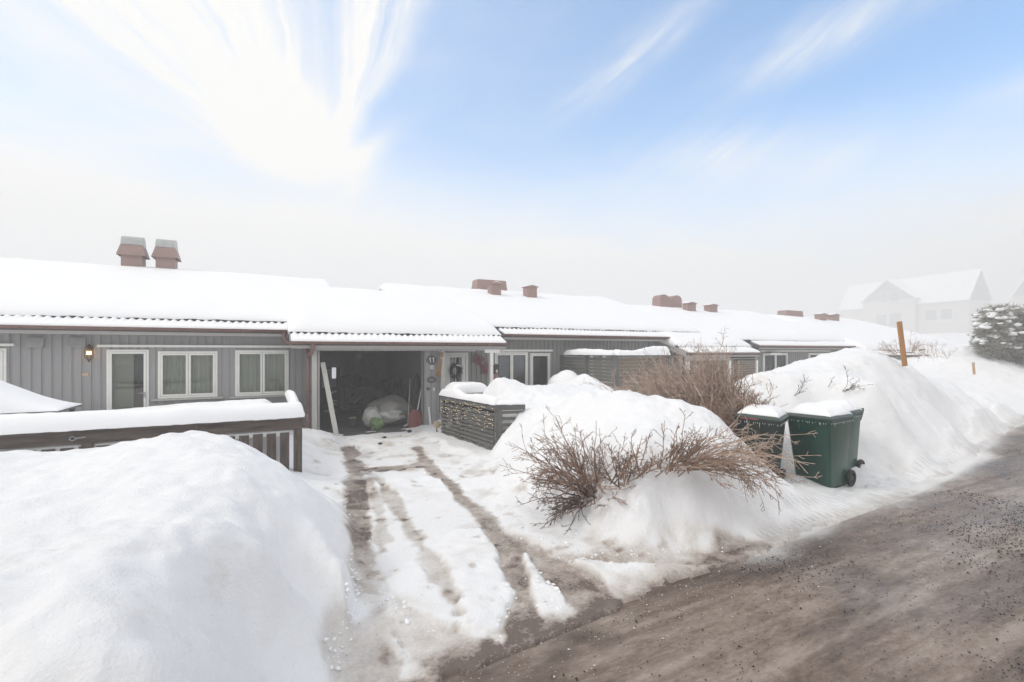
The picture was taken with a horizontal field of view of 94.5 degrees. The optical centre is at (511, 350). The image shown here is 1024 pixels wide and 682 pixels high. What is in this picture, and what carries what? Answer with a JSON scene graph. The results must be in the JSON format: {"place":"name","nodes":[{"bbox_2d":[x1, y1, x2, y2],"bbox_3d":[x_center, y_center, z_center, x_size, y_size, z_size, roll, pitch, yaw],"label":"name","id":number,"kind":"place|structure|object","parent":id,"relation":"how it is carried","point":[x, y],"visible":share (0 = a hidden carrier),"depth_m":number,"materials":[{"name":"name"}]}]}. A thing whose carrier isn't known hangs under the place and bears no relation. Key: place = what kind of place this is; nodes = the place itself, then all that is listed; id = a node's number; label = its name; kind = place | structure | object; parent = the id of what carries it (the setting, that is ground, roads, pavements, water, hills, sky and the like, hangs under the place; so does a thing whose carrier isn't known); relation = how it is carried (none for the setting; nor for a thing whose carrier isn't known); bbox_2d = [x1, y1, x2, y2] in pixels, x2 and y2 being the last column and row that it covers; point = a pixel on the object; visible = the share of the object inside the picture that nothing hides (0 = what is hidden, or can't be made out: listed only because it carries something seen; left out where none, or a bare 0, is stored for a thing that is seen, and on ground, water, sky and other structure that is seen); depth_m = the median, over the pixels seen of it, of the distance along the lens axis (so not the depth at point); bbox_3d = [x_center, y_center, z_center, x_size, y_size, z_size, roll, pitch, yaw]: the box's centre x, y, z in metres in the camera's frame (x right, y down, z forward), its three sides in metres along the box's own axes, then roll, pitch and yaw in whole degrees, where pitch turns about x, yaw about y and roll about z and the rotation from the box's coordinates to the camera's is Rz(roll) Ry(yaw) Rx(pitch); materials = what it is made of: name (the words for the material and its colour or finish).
{"place":"outdoors","nodes":[
{"label":"outdoors","id":0,"kind":"place"},
{"bbox_2d":[0,236,331,427],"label":"row house","id":1,"kind":"structure","parent":0,"point":[165,331],"depth_m":11.20,"materials":[{"name":"grey paint"}]},
{"bbox_2d":[0,348,6,381],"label":"window","id":2,"kind":"structure","parent":1,"relation":"in","point":[3,351],"depth_m":9.68,"materials":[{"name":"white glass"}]},
{"bbox_2d":[84,344,93,361],"bbox_3d":[-9.149,0.046,10.249,0.172,0.390,0.208,0,0,-27],"label":"wall lamp","id":3,"kind":"object","parent":1,"relation":"attached to","point":[90,348],"visible":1,"depth_m":10.23,"materials":[{"name":"black metal"}]},
{"bbox_2d":[106,350,148,409],"bbox_3d":[-8.613,0.991,10.628,0.753,2.039,0.180,0,0,-27],"label":"glazed door","id":4,"kind":"structure","parent":1,"relation":"in","point":[109,353],"depth_m":10.52,"materials":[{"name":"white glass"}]},
{"bbox_2d":[151,351,222,400],"bbox_3d":[-7.644,0.576,11.205,1.406,1.137,0.270,0,0,-27],"label":"window","id":5,"kind":"structure","parent":1,"relation":"in","point":[182,375],"depth_m":11.21,"materials":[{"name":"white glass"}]},
{"bbox_2d":[229,350,288,398],"bbox_3d":[-6.273,0.571,11.910,1.423,1.174,0.270,0,0,-27],"label":"window","id":6,"kind":"structure","parent":1,"relation":"in","point":[248,363],"depth_m":11.91,"materials":[{"name":"white glass"}]},
{"bbox_2d":[360,396,378,412],"bbox_3d":[-4.694,1.784,15.633,0.517,0.505,0.530,0,0,-27],"label":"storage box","id":7,"kind":"object","parent":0,"point":[365,401],"visible":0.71,"depth_m":15.39,"materials":[{"name":"grey"}]},
{"bbox_2d":[402,385,405,398],"bbox_3d":[-3.380,1.550,14.706,0.319,0.985,0.068,0,0,-42],"label":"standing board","id":8,"kind":"object","parent":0,"point":[404,393],"visible":0.21,"depth_m":14.72,"materials":[{"name":"grey wood"}]},
{"bbox_2d":[411,373,419,409],"bbox_3d":[-2.704,1.318,13.078,0.215,1.430,0.349,0,0,29],"label":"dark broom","id":9,"kind":"object","parent":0,"point":[415,387],"visible":0.86,"depth_m":13.06,"materials":[{"name":"black plastic"}]},
{"bbox_2d":[433,421,440,431],"bbox_3d":[-1.825,1.892,11.544,0.179,0.381,0.179,0,0,-27],"label":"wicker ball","id":10,"kind":"object","parent":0,"point":[437,424],"visible":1,"depth_m":11.49,"materials":[{"name":"beige wicker"}]},
{"bbox_2d":[0,343,1023,681],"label":"snow ground","id":11,"kind":"structure","parent":0,"point":[190,557],"depth_m":4.16,"materials":[{"name":"white snow"}]},
{"bbox_2d":[0,390,304,471],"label":"picket fence","id":12,"kind":"object","parent":11,"relation":"on","point":[59,431],"visible":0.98,"depth_m":6.29,"materials":[{"name":"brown wood"}]},
{"bbox_2d":[119,399,289,467],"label":"terrace snow","id":13,"kind":"structure","parent":11,"relation":"on","point":[246,402],"depth_m":8.41,"materials":[{"name":"white snow"}]},
{"bbox_2d":[0,380,81,413],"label":"garden table","id":14,"kind":"object","parent":13,"relation":"on","point":[14,399],"visible":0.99,"depth_m":6.77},
{"bbox_2d":[320,362,338,435],"bbox_3d":[-4.368,1.145,11.337,0.677,1.755,0.113,0,0,37],"label":"leaning plank","id":15,"kind":"object","parent":11,"relation":"on","point":[329,399],"visible":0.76,"depth_m":11.32,"materials":[{"name":"white wood"}]},
{"bbox_2d":[287,286,508,435],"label":"garage","id":16,"kind":"structure","parent":11,"relation":"on","point":[396,334],"depth_m":13.13,"materials":[{"name":"grey paint"}]},
{"bbox_2d":[320,367,339,409],"bbox_3d":[-6.326,1.303,16.410,0.687,1.454,0.046,0,0,-27],"label":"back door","id":17,"kind":"structure","parent":16,"relation":"in","point":[333,373],"depth_m":16.43,"materials":[{"name":"black wood"}]},
{"bbox_2d":[324,390,336,411],"bbox_3d":[-6.023,1.956,15.906,0.516,1.292,0.020,0,0,-27],"label":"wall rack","id":18,"kind":"object","parent":16,"relation":"on","point":[333,401],"depth_m":15.91,"materials":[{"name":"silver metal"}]},
{"bbox_2d":[349,416,355,426],"bbox_3d":[-4.324,1.908,12.838,0.190,0.256,0.190,0,0,-27],"label":"paint can","id":19,"kind":"object","parent":16,"relation":"on","point":[352,420],"visible":1,"depth_m":12.77,"materials":[{"name":"grey metal"}]},
{"bbox_2d":[342,408,362,414],"bbox_3d":[-5.215,1.964,15.478,0.564,0.145,0.530,0,0,-27],"label":"storage box","id":20,"kind":"object","parent":16,"relation":"on","point":[346,411],"visible":1,"depth_m":15.29,"materials":[{"name":"grey plastic"}]},
{"bbox_2d":[356,351,362,358],"bbox_3d":[-4.685,-0.011,14.566,0.207,0.518,0.204,0,0,-27],"label":"ceiling lamp","id":21,"kind":"object","parent":16,"relation":"attached to","point":[359,355],"visible":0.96,"depth_m":14.51,"materials":[{"name":"grey"}]},
{"bbox_2d":[342,385,385,407],"bbox_3d":[-5.128,1.593,16.253,1.367,0.887,1.000,0,0,-27],"label":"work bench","id":22,"kind":"object","parent":16,"relation":"on","point":[345,403],"visible":0.43,"depth_m":15.75,"materials":[{"name":"grey wood"}]},
{"bbox_2d":[370,417,384,429],"bbox_3d":[-3.490,1.872,12.258,0.374,0.341,0.142,0,0,-27],"label":"green bag","id":23,"kind":"object","parent":16,"relation":"on","point":[377,423],"visible":1,"depth_m":12.22,"materials":[{"name":"green plastic"}]},
{"bbox_2d":[362,395,412,426],"bbox_3d":[-3.440,1.623,13.038,1.495,0.798,1.254,0,0,-27],"label":"covered heap","id":24,"kind":"object","parent":16,"relation":"on","point":[390,409],"visible":0.78,"depth_m":12.75,"materials":[{"name":"white plastic"}]},
{"bbox_2d":[404,378,410,426],"bbox_3d":[-2.762,1.396,12.970,0.263,1.242,1.022,0,0,-1],"label":"long scraper","id":25,"kind":"object","parent":16,"relation":"on","point":[405,425],"visible":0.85,"depth_m":13.02,"materials":[{"name":"paint"}]},
{"bbox_2d":[426,355,436,364],"bbox_3d":[-2.150,0.240,12.653,0.290,0.250,0.025,0,0,-27],"label":"house number","id":26,"kind":"object","parent":16,"relation":"attached to","point":[431,359],"visible":1,"depth_m":12.65,"materials":[{"name":"grey metal"}]},
{"bbox_2d":[427,377,435,382],"bbox_3d":[-2.152,0.770,12.655,0.260,0.170,0.019,0,0,-27],"label":"name sign","id":27,"kind":"object","parent":16,"relation":"attached to","point":[431,379],"visible":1,"depth_m":12.65,"materials":[{"name":"grey"}]},
{"bbox_2d":[435,352,443,376],"bbox_3d":[-1.900,0.351,12.426,0.252,0.667,0.112,0,0,-27],"label":"straw sheaf","id":28,"kind":"object","parent":16,"relation":"hanging from","point":[438,371],"visible":1,"depth_m":12.40,"materials":[{"name":"paint"}]},
{"bbox_2d":[445,353,467,404],"bbox_3d":[-1.687,1.034,14.227,0.753,1.972,0.110,0,0,-27],"label":"front door","id":29,"kind":"structure","parent":16,"relation":"in","point":[461,359],"depth_m":14.20,"materials":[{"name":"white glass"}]},
{"bbox_2d":[449,363,462,377],"bbox_3d":[-1.661,0.599,14.129,0.504,0.492,0.096,0,0,-27],"label":"wreath","id":30,"kind":"object","parent":29,"relation":"attached to","point":[458,366],"depth_m":14.12,"materials":[{"name":"plant"}]},
{"bbox_2d":[473,353,483,364],"bbox_3d":[-1.022,0.262,14.507,0.393,0.368,0.036,0,0,-27],"label":"wire butterfly","id":31,"kind":"object","parent":16,"relation":"attached to","point":[477,361],"visible":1,"depth_m":14.49,"materials":[{"name":"red metal"}]},
{"bbox_2d":[480,362,488,374],"bbox_3d":[-0.837,0.539,14.602,0.330,0.384,0.036,0,0,-27],"label":"wire butterfly","id":32,"kind":"object","parent":16,"relation":"attached to","point":[483,368],"visible":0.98,"depth_m":14.59,"materials":[{"name":"red metal"}]},
{"bbox_2d":[408,379,422,427],"bbox_3d":[-2.483,1.393,12.735,0.314,1.254,0.731,0,0,21],"label":"snow shovel","id":33,"kind":"object","parent":11,"relation":"on","point":[414,418],"visible":0.84,"depth_m":12.53,"materials":[{"name":"red plastic"}]},
{"bbox_2d":[428,407,431,425],"bbox_3d":[-2.187,1.750,12.582,0.114,0.524,0.055,0,0,42],"label":"board offcut","id":34,"kind":"object","parent":11,"relation":"on","point":[429,415],"visible":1,"depth_m":12.57,"materials":[{"name":"white wood"}]},
{"bbox_2d":[445,382,486,424],"bbox_3d":[-1.117,1.256,11.625,0.952,0.988,0.700,0,0,-27],"label":"porch bench","id":35,"kind":"object","parent":11,"relation":"on","point":[472,387],"visible":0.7,"depth_m":11.36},
{"bbox_2d":[493,364,499,378],"bbox_3d":[-0.426,0.797,12.599,0.160,0.905,0.140,0,0,-27],"label":"garden lantern","id":36,"kind":"object","parent":11,"relation":"on","point":[496,370],"visible":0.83,"depth_m":12.55,"materials":[{"name":"grey metal"}]},
{"bbox_2d":[378,279,700,392],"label":"row house","id":37,"kind":"structure","parent":11,"relation":"on","point":[540,333],"depth_m":16.84,"materials":[{"name":"grey"}]},
{"bbox_2d":[494,352,527,384],"bbox_3d":[-0.034,0.672,15.067,1.176,1.262,0.127,0,0,-27],"label":"window","id":38,"kind":"structure","parent":37,"relation":"in","point":[513,365],"depth_m":15.09,"materials":[{"name":"white glass"}]},
{"bbox_2d":[530,353,549,384],"bbox_3d":[0.909,1.012,15.552,0.755,1.876,0.127,0,0,-27],"label":"glazed door","id":39,"kind":"structure","parent":37,"relation":"in","point":[539,362],"depth_m":15.53,"materials":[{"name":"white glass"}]},
{"bbox_2d":[590,356,611,382],"bbox_3d":[3.194,0.620,16.791,1.156,1.060,0.242,0,0,-27],"label":"window","id":40,"kind":"structure","parent":37,"relation":"in","point":[590,356],"depth_m":16.82,"materials":[{"name":"grey glass"}]},
{"bbox_2d":[649,311,762,385],"bbox_3d":[5.632,0.076,22.519,4.650,4.048,11.331,0,0,-27],"label":"porch link","id":41,"kind":"object","parent":37,"relation":"attached to","point":[712,337],"visible":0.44,"depth_m":18.02,"materials":[{"name":"grey"}]},
{"bbox_2d":[679,355,695,382],"bbox_3d":[6.864,1.035,18.590,0.850,1.970,0.127,0,0,-27],"label":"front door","id":42,"kind":"structure","parent":41,"relation":"in","point":[682,355],"depth_m":18.48,"materials":[{"name":"grey glass"}]},
{"bbox_2d":[725,360,739,379],"bbox_3d":[9.217,0.800,19.864,0.700,1.300,0.242,0,0,-27],"label":"window","id":43,"kind":"structure","parent":41,"relation":"in","point":[726,360],"depth_m":19.82,"materials":[{"name":"grey glass"}]},
{"bbox_2d":[323,447,793,670],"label":"snow crumbs","id":44,"kind":"object","parent":11,"relation":"on","point":[406,620],"visible":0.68,"depth_m":3.90,"materials":[{"name":"white snow"}]},
{"bbox_2d":[547,370,577,384],"bbox_3d":[1.607,1.208,14.209,1.110,1.285,1.001,0,0,-27],"label":"snow pile","id":45,"kind":"object","parent":11,"relation":"on","point":[564,375],"visible":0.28,"depth_m":13.93,"materials":[{"name":"white snow"}]},
{"bbox_2d":[501,406,634,534],"bbox_3d":[0.678,1.515,5.627,1.288,1.631,1.647,0,0,-27],"label":"bare shrub","id":46,"kind":"object","parent":11,"relation":"on","point":[586,490],"visible":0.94,"depth_m":5.62,"materials":[{"name":"brown plant"}]},
{"bbox_2d":[581,368,616,389],"bbox_3d":[1.697,0.627,9.542,0.793,0.579,0.949,0,0,-27],"label":"bare shrub","id":47,"kind":"object","parent":11,"relation":"on","point":[600,383],"visible":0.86,"depth_m":9.46,"materials":[{"name":"brown plant"}]},
{"bbox_2d":[560,346,671,394],"bbox_3d":[3.092,0.948,14.510,3.526,2.204,1.680,0,0,15],"label":"terrace screen","id":48,"kind":"object","parent":11,"relation":"on","point":[614,360],"visible":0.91,"depth_m":14.28,"materials":[{"name":"grey wood"}]},
{"bbox_2d":[590,409,724,486],"bbox_3d":[1.592,1.075,5.258,1.453,0.888,0.922,0,0,5],"label":"bare shrub","id":49,"kind":"object","parent":11,"relation":"on","point":[628,462],"visible":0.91,"depth_m":5.18,"materials":[{"name":"brown plant"}]},
{"bbox_2d":[325,449,1023,681],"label":"road grit","id":50,"kind":"object","parent":11,"relation":"on","point":[997,639],"visible":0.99,"depth_m":4.49,"materials":[{"name":"gravel"}]},
{"bbox_2d":[597,328,761,435],"bbox_3d":[2.900,0.538,8.058,2.778,1.899,2.342,0,0,2],"label":"bare shrub","id":51,"kind":"object","parent":11,"relation":"on","point":[696,380],"visible":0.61,"depth_m":7.93,"materials":[{"name":"brown plant"}]},
{"bbox_2d":[691,378,786,432],"bbox_3d":[3.532,0.891,7.461,2.221,0.943,1.274,0,0,-27],"label":"bare shrub","id":52,"kind":"object","parent":11,"relation":"on","point":[721,414],"visible":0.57,"depth_m":7.34,"materials":[{"name":"brown plant"}]},
{"bbox_2d":[665,391,820,511],"bbox_3d":[2.603,1.071,5.123,1.764,1.247,1.284,0,0,-27],"label":"bare shrub","id":53,"kind":"object","parent":11,"relation":"on","point":[730,461],"visible":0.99,"depth_m":5.08,"materials":[{"name":"brown plant"}]},
{"bbox_2d":[734,404,788,478],"bbox_3d":[3.679,1.396,6.994,0.620,1.203,0.828,3,2,39],"label":"wheelie bin","id":54,"kind":"object","parent":11,"relation":"on","point":[767,419],"visible":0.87,"depth_m":6.73,"materials":[{"name":"green plastic"}]},
{"bbox_2d":[794,375,809,395],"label":"bare twig","id":55,"kind":"object","parent":11,"relation":"on","point":[801,387],"visible":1,"depth_m":8.59,"materials":[{"name":"plant"}]},
{"bbox_2d":[787,402,855,487],"bbox_3d":[4.697,1.416,7.210,0.928,1.252,0.670,0,0,-33],"label":"wheelie bin","id":56,"kind":"object","parent":11,"relation":"on","point":[828,442],"visible":0.96,"depth_m":6.99,"materials":[{"name":"green plastic"}]},
{"bbox_2d":[816,400,864,469],"bbox_3d":[5.457,1.453,8.007,0.908,1.248,0.650,0,0,-35],"label":"wheelie bin","id":57,"kind":"object","parent":11,"relation":"on","point":[852,461],"visible":0.28,"depth_m":7.85,"materials":[{"name":"green plastic"}]},
{"bbox_2d":[842,365,872,392],"bbox_3d":[6.478,0.526,8.862,0.347,0.521,0.493,0,0,-44],"label":"bare shrub","id":58,"kind":"object","parent":11,"relation":"on","point":[843,390],"visible":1,"depth_m":8.93,"materials":[{"name":"brown plant"}]},
{"bbox_2d":[766,310,955,350],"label":"row house","id":59,"kind":"structure","parent":11,"relation":"on","point":[863,326],"depth_m":29.54,"materials":[{"name":"grey"}]},
{"bbox_2d":[792,321,928,358],"bbox_3d":[16.703,0.152,28.209,5.000,3.896,11.331,0,0,-27],"label":"porch link","id":60,"kind":"object","parent":59,"relation":"attached to","point":[861,339],"visible":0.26,"depth_m":24.36,"materials":[{"name":"grey"}]},
{"bbox_2d":[877,339,899,355],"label":"bare shrub","id":61,"kind":"object","parent":11,"relation":"on","point":[887,347],"visible":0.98,"depth_m":11.37,"materials":[{"name":"brown plant"}]},
{"bbox_2d":[896,321,907,365],"bbox_3d":[9.306,-0.171,11.300,0.238,1.075,0.047,0,0,0],"label":"marker stake","id":62,"kind":"object","parent":11,"relation":"on","point":[902,343],"visible":1,"depth_m":11.28,"materials":[{"name":"brown wood"}]},
{"bbox_2d":[908,333,924,353],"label":"bare shrub","id":63,"kind":"object","parent":11,"relation":"on","point":[917,347],"visible":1,"depth_m":12.18,"materials":[{"name":"brown plant"}]},
{"bbox_2d":[906,339,956,358],"bbox_3d":[17.514,-0.010,20.018,2.779,0.948,1.666,0,0,-27],"label":"bare shrub","id":64,"kind":"object","parent":11,"relation":"on","point":[920,353],"visible":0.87,"depth_m":19.92,"materials":[{"name":"brown plant"}]},
{"bbox_2d":[972,362,975,374],"bbox_3d":[17.547,0.667,18.000,0.127,0.466,0.038,0,0,0],"label":"marker stake","id":65,"kind":"object","parent":11,"relation":"on","point":[973,368],"visible":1,"depth_m":17.98,"materials":[{"name":"brown wood"}]},
{"bbox_2d":[966,301,1023,364],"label":"evergreen shrub","id":66,"kind":"object","parent":11,"relation":"on","point":[998,331],"visible":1,"depth_m":22.63,"materials":[{"name":"green plant"}]},
{"bbox_2d":[0,0,1023,317],"label":"sky","id":67,"kind":"structure","parent":0,"point":[765,157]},
{"bbox_2d":[334,431,877,681],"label":"driveway","id":68,"kind":"structure","parent":0,"point":[405,528],"depth_m":4.54,"materials":[{"name":"white snow"}]},
{"bbox_2d":[439,388,525,449],"bbox_3d":[-0.878,1.469,10.275,0.661,1.222,2.842,0,0,-43],"label":"slatted fence","id":69,"kind":"object","parent":68,"relation":"on","point":[461,398],"visible":0.95,"depth_m":9.92,"materials":[{"name":"grey wood"}]},
{"bbox_2d":[440,401,492,430],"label":"fairy lights","id":70,"kind":"object","parent":69,"relation":"attached to","point":[465,415],"visible":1,"depth_m":10.19,"materials":[{"name":"yellow plastic"}]},
{"bbox_2d":[442,421,1023,681],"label":"road","id":71,"kind":"structure","parent":0,"point":[901,639],"depth_m":3.72,"materials":[{"name":"asphalt"}]},
{"bbox_2d":[463,460,983,681],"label":"ice crumbs","id":72,"kind":"object","parent":71,"relation":"on","point":[679,608],"visible":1,"depth_m":3.65,"materials":[{"name":"white ice"}]},
{"bbox_2d":[627,294,855,377],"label":"row house","id":73,"kind":"structure","parent":0,"point":[778,342],"depth_m":22.45,"materials":[{"name":"grey"}]},
{"bbox_2d":[763,353,787,371],"bbox_3d":[11.700,0.625,21.098,1.700,1.050,0.127,0,0,-27],"label":"window","id":74,"kind":"structure","parent":73,"relation":"in","point":[770,361],"depth_m":21.02,"materials":[{"name":"white glass"}]},
{"bbox_2d":[808,353,824,358],"bbox_3d":[14.546,0.625,22.560,1.500,1.050,0.127,0,0,-27],"label":"window","id":75,"kind":"structure","parent":73,"relation":"in","point":[810,355],"depth_m":22.36,"materials":[{"name":"white glass"}]},
{"bbox_2d":[924,333,972,343],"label":"terrain","id":76,"kind":"structure","parent":0,"point":[959,338],"depth_m":102.52,"materials":[{"name":"white snow"}]},
{"bbox_2d":[838,268,992,333],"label":"villa","id":77,"kind":"object","parent":76,"relation":"on","point":[951,302],"visible":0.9,"depth_m":165.03,"materials":[{"name":"white paint"}]},
{"bbox_2d":[876,314,886,325],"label":"window","id":78,"kind":"structure","parent":77,"relation":"in","point":[881,319],"depth_m":175.72,"materials":[{"name":"white glass"}]},
{"bbox_2d":[880,292,886,302],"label":"window","id":79,"kind":"structure","parent":77,"relation":"in","point":[883,296],"depth_m":175.04,"materials":[{"name":"white glass"}]},
{"bbox_2d":[890,291,899,301],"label":"window","id":80,"kind":"structure","parent":77,"relation":"in","point":[894,296],"depth_m":171.02,"materials":[{"name":"white glass"}]},
{"bbox_2d":[889,313,901,326],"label":"window","id":81,"kind":"structure","parent":77,"relation":"in","point":[893,317],"depth_m":171.36,"materials":[{"name":"white glass"}]},
{"bbox_2d":[925,309,936,320],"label":"window","id":82,"kind":"structure","parent":77,"relation":"in","point":[930,315],"depth_m":162.00,"materials":[{"name":"white glass"}]},
{"bbox_2d":[940,308,952,319],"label":"window","id":83,"kind":"structure","parent":77,"relation":"in","point":[945,314],"depth_m":157.79,"materials":[{"name":"white glass"}]},
{"bbox_2d":[1009,279,1023,306],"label":"villa","id":84,"kind":"object","parent":76,"relation":"on","point":[1017,295],"visible":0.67,"depth_m":144.49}
]}

